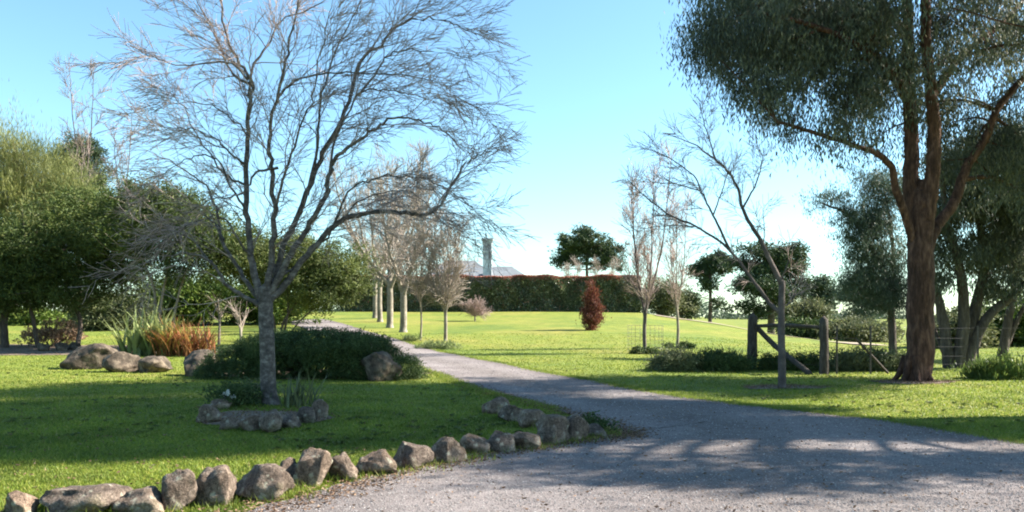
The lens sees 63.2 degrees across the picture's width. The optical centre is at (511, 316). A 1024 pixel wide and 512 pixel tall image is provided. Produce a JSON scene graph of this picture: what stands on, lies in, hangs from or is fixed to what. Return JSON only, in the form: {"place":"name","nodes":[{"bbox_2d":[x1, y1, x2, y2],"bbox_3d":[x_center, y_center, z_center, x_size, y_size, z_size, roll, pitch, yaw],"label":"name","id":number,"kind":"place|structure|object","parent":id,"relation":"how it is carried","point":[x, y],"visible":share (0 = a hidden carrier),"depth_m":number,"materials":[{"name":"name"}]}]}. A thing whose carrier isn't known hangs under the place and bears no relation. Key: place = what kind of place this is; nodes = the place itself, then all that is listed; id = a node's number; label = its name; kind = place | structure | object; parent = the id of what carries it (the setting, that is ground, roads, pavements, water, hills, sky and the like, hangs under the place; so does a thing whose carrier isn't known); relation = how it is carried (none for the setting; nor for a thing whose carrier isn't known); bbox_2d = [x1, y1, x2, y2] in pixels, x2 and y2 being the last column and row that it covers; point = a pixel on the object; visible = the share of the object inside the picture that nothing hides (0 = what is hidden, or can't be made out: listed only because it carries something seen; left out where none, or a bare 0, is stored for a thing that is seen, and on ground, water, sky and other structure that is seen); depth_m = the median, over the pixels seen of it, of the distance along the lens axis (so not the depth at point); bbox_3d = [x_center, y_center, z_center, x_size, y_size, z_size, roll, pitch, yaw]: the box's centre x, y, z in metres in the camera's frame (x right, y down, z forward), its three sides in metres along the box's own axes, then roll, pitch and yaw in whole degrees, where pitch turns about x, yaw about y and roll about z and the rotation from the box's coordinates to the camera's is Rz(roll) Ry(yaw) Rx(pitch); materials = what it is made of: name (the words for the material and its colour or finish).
{"place":"outdoors","nodes":[
{"label":"outdoors","id":0,"kind":"place"},
{"bbox_2d":[0,312,1023,511],"bbox_3d":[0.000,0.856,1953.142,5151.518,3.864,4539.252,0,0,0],"label":"lawn","id":1,"kind":"structure","parent":0,"point":[563,325],"depth_m":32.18,"materials":[{"name":"plant"}]},
{"bbox_2d":[3,490,39,511],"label":"edging stone","id":2,"kind":"object","parent":1,"relation":"on","point":[18,501],"visible":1,"depth_m":6.64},
{"bbox_2d":[0,305,71,325],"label":"background bush","id":3,"kind":"object","parent":1,"relation":"on","point":[48,314],"visible":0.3,"depth_m":56.76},
{"bbox_2d":[37,343,49,350],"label":"garden boulder","id":4,"kind":"object","parent":1,"relation":"on","point":[42,347],"visible":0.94,"depth_m":35.85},
{"bbox_2d":[11,316,87,345],"bbox_3d":[-21.745,0.712,39.188,3.442,1.500,1.812,0,0,0],"label":"dead shrub","id":5,"kind":"object","parent":1,"relation":"on","point":[45,331],"visible":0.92,"depth_m":39.00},
{"bbox_2d":[55,342,66,350],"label":"garden boulder","id":6,"kind":"object","parent":1,"relation":"on","point":[60,346],"visible":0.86,"depth_m":35.96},
{"bbox_2d":[0,93,122,304],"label":"feathery tree","id":7,"kind":"object","parent":1,"relation":"on","point":[19,173],"visible":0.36,"depth_m":60.92,"materials":[{"name":"plant"}]},
{"bbox_2d":[67,342,80,349],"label":"garden boulder","id":8,"kind":"object","parent":1,"relation":"on","point":[73,345],"visible":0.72,"depth_m":36.83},
{"bbox_2d":[34,127,125,292],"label":"conifer tree","id":9,"kind":"object","parent":1,"relation":"on","point":[98,151],"visible":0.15,"depth_m":79.33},
{"bbox_2d":[49,52,112,290],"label":"bare tree","id":10,"kind":"object","parent":1,"relation":"on","point":[78,115],"visible":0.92,"depth_m":71.34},
{"bbox_2d":[39,483,132,511],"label":"edging stone","id":11,"kind":"object","parent":1,"relation":"on","point":[94,498],"visible":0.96,"depth_m":6.68,"materials":[{"name":"stone"}]},
{"bbox_2d":[0,175,176,347],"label":"spreading tree","id":12,"kind":"object","parent":1,"relation":"on","point":[39,269],"visible":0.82,"depth_m":37.08,"materials":[{"name":"plant"}]},
{"bbox_2d":[59,343,118,369],"bbox_3d":[-12.963,1.260,25.678,1.593,0.910,1.207,0,0,0],"label":"garden boulder","id":13,"kind":"object","parent":1,"relation":"on","point":[91,356],"visible":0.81,"depth_m":25.30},
{"bbox_2d":[59,287,168,331],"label":"background bush","id":14,"kind":"object","parent":1,"relation":"on","point":[91,322],"visible":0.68,"depth_m":50.94,"materials":[{"name":"plant"}]},
{"bbox_2d":[0,344,232,354],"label":"garden bed","id":15,"kind":"object","parent":1,"relation":"on","point":[17,348],"visible":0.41,"depth_m":36.15,"materials":[{"name":"soil"}]},
{"bbox_2d":[102,351,140,371],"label":"garden boulder","id":16,"kind":"object","parent":1,"relation":"on","point":[116,361],"visible":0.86,"depth_m":24.09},
{"bbox_2d":[99,98,143,189],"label":"bare tree","id":17,"kind":"object","parent":1,"relation":"on","point":[117,148],"visible":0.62,"depth_m":73.58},
{"bbox_2d":[111,486,164,511],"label":"edging stone","id":18,"kind":"object","parent":1,"relation":"on","point":[147,499],"visible":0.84,"depth_m":6.69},
{"bbox_2d":[99,298,182,355],"bbox_3d":[-14.682,0.382,32.737,3.094,2.354,2.212,0,0,0],"label":"strap plant","id":19,"kind":"object","parent":1,"relation":"on","point":[138,344],"visible":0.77,"depth_m":32.66,"materials":[{"name":"plant"}]},
{"bbox_2d":[138,356,173,372],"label":"garden boulder","id":20,"kind":"object","parent":1,"relation":"on","point":[152,364],"visible":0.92,"depth_m":23.78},
{"bbox_2d":[68,167,260,327],"bbox_3d":[-15.146,-2.434,36.358,8.339,8.135,6.417,0,0,0],"label":"multi stem tree","id":21,"kind":"object","parent":1,"relation":"on","point":[112,204],"visible":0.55,"depth_m":35.70,"materials":[{"name":"plant"}]},
{"bbox_2d":[124,308,235,356],"bbox_3d":[-13.112,0.580,33.051,3.770,1.981,4.091,0,0,39],"label":"orange plant","id":22,"kind":"object","parent":1,"relation":"on","point":[176,343],"visible":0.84,"depth_m":32.67,"materials":[{"name":"plant"}]},
{"bbox_2d":[161,469,198,511],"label":"edging stone","id":23,"kind":"object","parent":1,"relation":"on","point":[180,486],"visible":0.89,"depth_m":6.81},
{"bbox_2d":[133,267,256,326],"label":"background bush","id":24,"kind":"object","parent":1,"relation":"on","point":[192,294],"visible":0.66,"depth_m":54.72,"materials":[{"name":"plant"}]},
{"bbox_2d":[183,349,217,376],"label":"garden boulder","id":25,"kind":"object","parent":1,"relation":"on","point":[195,357],"visible":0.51,"depth_m":22.23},
{"bbox_2d":[196,404,222,422],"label":"ring stone","id":26,"kind":"object","parent":1,"relation":"on","point":[208,413],"visible":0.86,"depth_m":11.89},
{"bbox_2d":[194,464,236,506],"bbox_3d":[-2.520,1.452,7.043,0.333,0.392,0.290,0,0,0],"label":"edging stone","id":27,"kind":"object","parent":1,"relation":"on","point":[218,482],"visible":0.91,"depth_m":6.93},
{"bbox_2d":[205,291,234,344],"bbox_3d":[-14.145,-0.002,39.959,1.053,2.684,1.231,0,0,38],"label":"pale sapling","id":28,"kind":"object","parent":1,"relation":"on","point":[219,321],"visible":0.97,"depth_m":39.95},
{"bbox_2d":[210,399,231,408],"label":"ring stone","id":29,"kind":"object","parent":1,"relation":"on","point":[218,403],"visible":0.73,"depth_m":13.51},
{"bbox_2d":[219,390,235,407],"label":"flower clump","id":30,"kind":"object","parent":1,"relation":"on","point":[227,393],"visible":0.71,"depth_m":13.70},
{"bbox_2d":[219,415,239,429],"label":"ring stone","id":31,"kind":"object","parent":1,"relation":"on","point":[227,422],"visible":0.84,"depth_m":11.29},
{"bbox_2d":[199,374,272,407],"bbox_3d":[-4.571,1.252,13.904,1.206,0.610,0.997,0,0,0],"label":"shrub","id":32,"kind":"object","parent":1,"relation":"on","point":[239,390],"visible":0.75,"depth_m":13.82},
{"bbox_2d":[225,295,255,340],"bbox_3d":[-10.867,0.365,32.950,1.341,2.408,1.581,0,0,0],"label":"pale sapling","id":33,"kind":"object","parent":1,"relation":"on","point":[239,320],"visible":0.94,"depth_m":32.96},
{"bbox_2d":[237,414,260,430],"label":"ring stone","id":34,"kind":"object","parent":1,"relation":"on","point":[249,422],"visible":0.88,"depth_m":11.18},
{"bbox_2d":[215,374,288,401],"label":"shrub","id":35,"kind":"object","parent":1,"relation":"on","point":[256,385],"visible":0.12,"depth_m":14.41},
{"bbox_2d":[234,463,294,501],"bbox_3d":[-2.188,1.459,7.302,0.512,0.367,0.447,0,0,0],"label":"edging stone","id":36,"kind":"object","parent":1,"relation":"on","point":[260,481],"visible":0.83,"depth_m":7.14,"materials":[{"name":"stone"}]},
{"bbox_2d":[203,410,331,424],"bbox_3d":[-3.634,1.499,12.397,1.946,0.028,1.615,0,0,0],"label":"garden bed","id":37,"kind":"object","parent":1,"relation":"on","point":[261,412],"visible":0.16,"depth_m":12.70,"materials":[{"name":"stone"}]},
{"bbox_2d":[259,409,282,432],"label":"ring stone","id":38,"kind":"object","parent":1,"relation":"on","point":[270,421],"visible":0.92,"depth_m":11.01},
{"bbox_2d":[215,273,337,325],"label":"background bush","id":39,"kind":"object","parent":1,"relation":"on","point":[279,311],"visible":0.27,"depth_m":56.69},
{"bbox_2d":[280,457,299,485],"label":"edging stone","id":40,"kind":"object","parent":1,"relation":"on","point":[288,464],"visible":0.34,"depth_m":7.77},
{"bbox_2d":[281,414,300,427],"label":"ring stone","id":41,"kind":"object","parent":1,"relation":"on","point":[290,420],"visible":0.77,"depth_m":11.43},
{"bbox_2d":[202,215,386,329],"bbox_3d":[-10.293,-1.669,38.476,9.022,6.058,5.814,0,0,0],"label":"bushy shrub tree","id":42,"kind":"object","parent":1,"relation":"on","point":[331,283],"visible":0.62,"depth_m":37.76,"materials":[{"name":"plant"}]},
{"bbox_2d":[269,369,329,407],"bbox_3d":[-3.618,1.180,13.996,1.075,0.676,1.072,0,0,0],"label":"strap plant","id":43,"kind":"object","parent":1,"relation":"on","point":[290,399],"visible":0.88,"depth_m":13.93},
{"bbox_2d":[67,0,540,404],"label":"bare tree","id":44,"kind":"object","parent":1,"relation":"on","point":[267,293],"visible":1,"depth_m":14.03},
{"bbox_2d":[296,406,315,422],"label":"ring stone","id":45,"kind":"object","parent":1,"relation":"on","point":[305,413],"visible":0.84,"depth_m":11.85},
{"bbox_2d":[192,325,431,380],"bbox_3d":[-5.234,0.911,21.887,6.309,1.536,3.095,0,0,0],"label":"sprawling shrub","id":46,"kind":"object","parent":1,"relation":"on","point":[341,353],"visible":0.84,"depth_m":21.02,"materials":[{"name":"plant"}]},
{"bbox_2d":[293,447,332,486],"bbox_3d":[-1.884,1.438,7.850,0.388,0.405,0.298,0,0,0],"label":"edging stone","id":47,"kind":"object","parent":1,"relation":"on","point":[313,465],"visible":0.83,"depth_m":7.73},
{"bbox_2d":[312,399,328,417],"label":"ring stone","id":48,"kind":"object","parent":1,"relation":"on","point":[320,407],"visible":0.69,"depth_m":12.33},
{"bbox_2d":[219,372,428,378],"bbox_3d":[-5.613,1.591,23.344,6.126,0.053,4.663,0,0,23],"label":"garden bed","id":49,"kind":"object","parent":1,"relation":"on","point":[302,377],"visible":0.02,"depth_m":21.57,"materials":[{"name":"soil"}]},
{"bbox_2d":[328,452,357,481],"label":"edging stone","id":50,"kind":"object","parent":1,"relation":"on","point":[342,464],"visible":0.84,"depth_m":7.93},
{"bbox_2d":[327,271,381,311],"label":"background bush","id":51,"kind":"object","parent":1,"relation":"on","point":[342,309],"depth_m":83.93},
{"bbox_2d":[325,148,420,317],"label":"driveway tree","id":52,"kind":"object","parent":1,"relation":"on","point":[374,315],"visible":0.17,"depth_m":66.04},
{"bbox_2d":[355,449,396,474],"bbox_3d":[-1.356,1.471,8.312,0.445,0.309,0.346,0,0,0],"label":"edging stone","id":53,"kind":"object","parent":1,"relation":"on","point":[374,462],"visible":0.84,"depth_m":8.17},
{"bbox_2d":[317,137,441,327],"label":"driveway tree","id":54,"kind":"object","parent":1,"relation":"on","point":[388,281],"visible":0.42,"depth_m":54.19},
{"bbox_2d":[359,351,401,381],"bbox_3d":[-3.303,1.276,20.924,0.936,0.858,1.180,0,0,35],"label":"garden boulder","id":55,"kind":"object","parent":1,"relation":"on","point":[377,365],"visible":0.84,"depth_m":20.47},
{"bbox_2d":[340,153,433,321],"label":"driveway tree","id":56,"kind":"object","parent":1,"relation":"on","point":[379,306],"visible":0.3,"depth_m":60.23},
{"bbox_2d":[359,154,445,331],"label":"driveway tree","id":57,"kind":"object","parent":1,"relation":"on","point":[403,313],"visible":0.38,"depth_m":49.19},
{"bbox_2d":[400,333,423,340],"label":"grass tuft","id":58,"kind":"object","parent":1,"relation":"on","point":[409,337],"visible":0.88,"depth_m":41.66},
{"bbox_2d":[393,441,433,468],"bbox_3d":[-1.059,1.457,8.653,0.385,0.335,0.366,0,0,41],"label":"edging stone","id":59,"kind":"object","parent":1,"relation":"on","point":[413,455],"visible":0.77,"depth_m":8.53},
{"bbox_2d":[378,183,449,336],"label":"driveway tree","id":60,"kind":"object","parent":1,"relation":"on","point":[410,261],"visible":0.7,"depth_m":42.53,"materials":[{"name":"plant"}]},
{"bbox_2d":[413,337,463,349],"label":"grass tuft","id":61,"kind":"object","parent":1,"relation":"on","point":[438,345],"visible":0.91,"depth_m":37.09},
{"bbox_2d":[408,202,481,340],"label":"driveway tree","id":62,"kind":"object","parent":1,"relation":"on","point":[447,284],"visible":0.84,"depth_m":41.83,"materials":[{"name":"plant"}]},
{"bbox_2d":[431,437,466,463],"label":"edging stone","id":63,"kind":"object","parent":1,"relation":"on","point":[449,449],"visible":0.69,"depth_m":8.86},
{"bbox_2d":[457,296,491,320],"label":"bare shrub","id":64,"kind":"object","parent":1,"relation":"on","point":[471,306],"visible":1,"depth_m":61.67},
{"bbox_2d":[459,433,490,453],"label":"edging stone","id":65,"kind":"object","parent":1,"relation":"on","point":[468,442],"visible":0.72,"depth_m":9.40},
{"bbox_2d":[431,238,523,301],"bbox_3d":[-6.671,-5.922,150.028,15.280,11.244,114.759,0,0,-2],"label":"house","id":66,"kind":"structure","parent":1,"relation":"on","point":[511,270],"depth_m":95.60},
{"bbox_2d":[344,274,641,312],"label":"hedge","id":67,"kind":"object","parent":1,"relation":"on","point":[532,293],"visible":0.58,"depth_m":81.05,"materials":[{"name":"plant"}]},
{"bbox_2d":[481,397,509,413],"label":"edging stone","id":68,"kind":"object","parent":1,"relation":"on","point":[493,406],"visible":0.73,"depth_m":13.27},
{"bbox_2d":[487,430,515,452],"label":"edging stone","id":69,"kind":"object","parent":1,"relation":"on","point":[497,441],"visible":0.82,"depth_m":9.48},
{"bbox_2d":[21,301,989,319],"bbox_3d":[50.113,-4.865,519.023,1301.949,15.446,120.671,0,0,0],"label":"treeline","id":70,"kind":"object","parent":1,"relation":"on","point":[721,315],"visible":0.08,"depth_m":506.44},
{"bbox_2d":[498,405,522,421],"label":"edging stone","id":71,"kind":"object","parent":1,"relation":"on","point":[508,413],"visible":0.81,"depth_m":12.34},
{"bbox_2d":[0,344,1022,511],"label":"leaf litter","id":72,"kind":"object","parent":1,"relation":"on","point":[634,434],"visible":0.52,"depth_m":9.15,"materials":[{"name":"plant"}]},
{"bbox_2d":[512,431,540,448],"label":"edging stone","id":73,"kind":"object","parent":1,"relation":"on","point":[526,439],"visible":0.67,"depth_m":9.69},
{"bbox_2d":[517,409,544,427],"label":"edging stone","id":74,"kind":"object","parent":1,"relation":"on","point":[526,418],"visible":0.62,"depth_m":11.67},
{"bbox_2d":[535,414,569,443],"bbox_3d":[0.500,1.407,10.230,0.429,0.433,0.397,0,0,0],"label":"edging stone","id":75,"kind":"object","parent":1,"relation":"on","point":[552,428],"visible":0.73,"depth_m":10.10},
{"bbox_2d":[558,256,582,275],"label":"bare tree","id":76,"kind":"object","parent":1,"relation":"on","point":[578,265],"visible":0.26,"depth_m":105.70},
{"bbox_2d":[566,414,588,440],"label":"edging stone","id":77,"kind":"object","parent":1,"relation":"on","point":[578,424],"visible":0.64,"depth_m":10.37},
{"bbox_2d":[547,222,629,275],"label":"pine tree","id":78,"kind":"object","parent":1,"relation":"on","point":[584,245],"visible":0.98,"depth_m":134.00,"materials":[{"name":"plant"}]},
{"bbox_2d":[575,275,611,329],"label":"red shrub","id":79,"kind":"object","parent":1,"relation":"on","point":[592,317],"visible":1,"depth_m":50.45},
{"bbox_2d":[588,423,606,435],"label":"edging stone","id":80,"kind":"object","parent":1,"relation":"on","point":[594,428],"visible":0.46,"depth_m":10.74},
{"bbox_2d":[581,410,622,431],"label":"edging plant","id":81,"kind":"object","parent":1,"relation":"on","point":[602,423],"visible":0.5,"depth_m":11.26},
{"bbox_2d":[587,256,620,288],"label":"bare tree","id":82,"kind":"object","parent":1,"relation":"on","point":[614,264],"visible":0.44,"depth_m":103.18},
{"bbox_2d":[627,325,662,352],"bbox_3d":[5.608,0.931,35.050,1.507,1.154,1.507,0,0,0],"label":"wire tree guard","id":83,"kind":"object","parent":1,"relation":"on","point":[645,344],"visible":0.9,"depth_m":34.48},
{"bbox_2d":[628,345,662,353],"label":"groundcover plant","id":84,"kind":"object","parent":1,"relation":"on","point":[638,349],"visible":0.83,"depth_m":34.08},
{"bbox_2d":[613,138,685,348],"bbox_3d":[5.723,-3.020,34.571,3.167,9.284,2.966,0,0,0],"label":"young tree","id":85,"kind":"object","parent":1,"relation":"on","point":[636,252],"visible":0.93,"depth_m":34.50,"materials":[{"name":"plant"}]},
{"bbox_2d":[641,273,700,316],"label":"background bush","id":86,"kind":"object","parent":1,"relation":"on","point":[659,302],"visible":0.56,"depth_m":85.13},
{"bbox_2d":[638,342,710,371],"bbox_3d":[4.902,1.211,24.541,2.362,0.923,1.869,0,0,0],"label":"bush","id":87,"kind":"object","parent":1,"relation":"on","point":[676,360],"visible":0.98,"depth_m":24.29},
{"bbox_2d":[661,339,695,347],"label":"groundcover plant","id":88,"kind":"object","parent":1,"relation":"on","point":[688,344],"visible":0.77,"depth_m":38.15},
{"bbox_2d":[654,183,704,347],"bbox_3d":[7.678,-2.337,38.298,2.045,7.764,2.654,0,0,39],"label":"young tree","id":89,"kind":"object","parent":1,"relation":"on","point":[675,276],"visible":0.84,"depth_m":38.24,"materials":[{"name":"plant"}]},
{"bbox_2d":[670,284,708,319],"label":"background bush","id":90,"kind":"object","parent":1,"relation":"on","point":[688,314],"visible":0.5,"depth_m":87.50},
{"bbox_2d":[679,248,737,321],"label":"pine tree","id":91,"kind":"object","parent":1,"relation":"on","point":[708,266],"visible":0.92,"depth_m":111.18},
{"bbox_2d":[611,80,817,388],"bbox_3d":[4.628,-1.773,18.742,4.758,6.970,2.071,0,0,0],"label":"bare tree","id":92,"kind":"object","parent":1,"relation":"on","point":[779,310],"visible":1,"depth_m":18.70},
{"bbox_2d":[690,344,758,372],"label":"bush","id":93,"kind":"object","parent":1,"relation":"on","point":[719,360],"visible":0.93,"depth_m":24.21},
{"bbox_2d":[716,237,819,333],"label":"pine tree","id":94,"kind":"object","parent":1,"relation":"on","point":[767,282],"visible":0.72,"depth_m":91.18,"materials":[{"name":"plant"}]},
{"bbox_2d":[743,385,823,388],"bbox_3d":[6.221,1.597,19.056,1.958,0.027,1.107,0,0,0],"label":"garden bed","id":95,"kind":"object","parent":1,"relation":"on","point":[778,388],"visible":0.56,"depth_m":18.80,"materials":[{"name":"soil"}]},
{"bbox_2d":[749,348,840,370],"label":"bush","id":96,"kind":"object","parent":1,"relation":"on","point":[766,362],"visible":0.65,"depth_m":24.95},
{"bbox_2d":[766,313,835,339],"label":"background bush","id":97,"kind":"object","parent":1,"relation":"on","point":[795,331],"visible":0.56,"depth_m":61.24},
{"bbox_2d":[772,294,840,323],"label":"background bush","id":98,"kind":"object","parent":1,"relation":"on","point":[796,310],"visible":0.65,"depth_m":69.16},
{"bbox_2d":[802,270,840,313],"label":"pine tree","id":99,"kind":"object","parent":1,"relation":"on","point":[822,291],"visible":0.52,"depth_m":97.29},
{"bbox_2d":[657,0,1023,381],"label":"gum tree","id":100,"kind":"object","parent":1,"relation":"on","point":[816,42],"visible":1,"depth_m":19.98,"materials":[{"name":"plant"}]},
{"bbox_2d":[799,311,905,342],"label":"background bush","id":101,"kind":"object","parent":1,"relation":"on","point":[848,331],"visible":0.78,"depth_m":58.85,"materials":[{"name":"plant"}]},
{"bbox_2d":[792,163,924,352],"bbox_3d":[13.434,-2.254,31.908,5.046,7.519,3.919,0,0,0],"label":"wattle tree","id":102,"kind":"object","parent":1,"relation":"on","point":[871,226],"visible":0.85,"depth_m":31.65,"materials":[{"name":"plant"}]},
{"bbox_2d":[813,342,906,371],"bbox_3d":[10.659,1.214,24.857,3.355,0.978,1.871,0,0,0],"label":"bush","id":103,"kind":"object","parent":1,"relation":"on","point":[850,360],"visible":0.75,"depth_m":24.59,"materials":[{"name":"plant"}]},
{"bbox_2d":[830,269,901,321],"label":"pine tree","id":104,"kind":"object","parent":1,"relation":"on","point":[859,309],"visible":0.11,"depth_m":73.60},
{"bbox_2d":[747,312,1017,374],"bbox_3d":[12.139,0.884,24.266,9.906,2.045,2.696,0,0,0],"label":"rural fence","id":105,"kind":"object","parent":1,"relation":"on","point":[754,327],"visible":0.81,"depth_m":23.37,"materials":[{"name":"wood"}]},
{"bbox_2d":[873,380,955,383],"bbox_3d":[9.699,1.560,19.941,1.930,0.017,1.225,0,0,0],"label":"garden bed","id":106,"kind":"object","parent":1,"relation":"on","point":[911,381],"visible":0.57,"depth_m":19.76,"materials":[{"name":"soil"}]},
{"bbox_2d":[902,305,1001,348],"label":"background bush","id":107,"kind":"object","parent":1,"relation":"on","point":[952,315],"visible":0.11,"depth_m":43.20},
{"bbox_2d":[890,94,1023,367],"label":"multi trunk tree","id":108,"kind":"object","parent":1,"relation":"on","point":[983,258],"visible":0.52,"depth_m":26.20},
{"bbox_2d":[946,345,1023,380],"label":"bush","id":109,"kind":"object","parent":1,"relation":"on","point":[992,368],"visible":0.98,"depth_m":20.81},
{"bbox_2d":[953,8,1023,27],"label":"shade tree","id":110,"kind":"object","parent":1,"relation":"on","point":[991,18],"visible":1,"depth_m":16.13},
{"bbox_2d":[964,216,1023,356],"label":"forked tree","id":111,"kind":"object","parent":1,"relation":"on","point":[1009,327],"visible":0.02,"depth_m":30.90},
{"bbox_2d":[969,289,1023,346],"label":"background bush","id":112,"kind":"object","parent":1,"relation":"on","point":[1018,340],"visible":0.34,"depth_m":45.06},
{"bbox_2d":[0,0,1023,316],"label":"sky","id":113,"kind":"structure","parent":0,"point":[595,77],"materials":[{"name":"blue"}]},
{"bbox_2d":[247,319,1023,511],"bbox_3d":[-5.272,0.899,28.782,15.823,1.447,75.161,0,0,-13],"label":"driveway","id":114,"kind":"structure","parent":0,"point":[430,356],"depth_m":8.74,"materials":[{"name":"gravel"}]},
{"bbox_2d":[654,314,882,344],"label":"track","id":115,"kind":"structure","parent":0,"point":[777,334],"depth_m":53.68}
]}

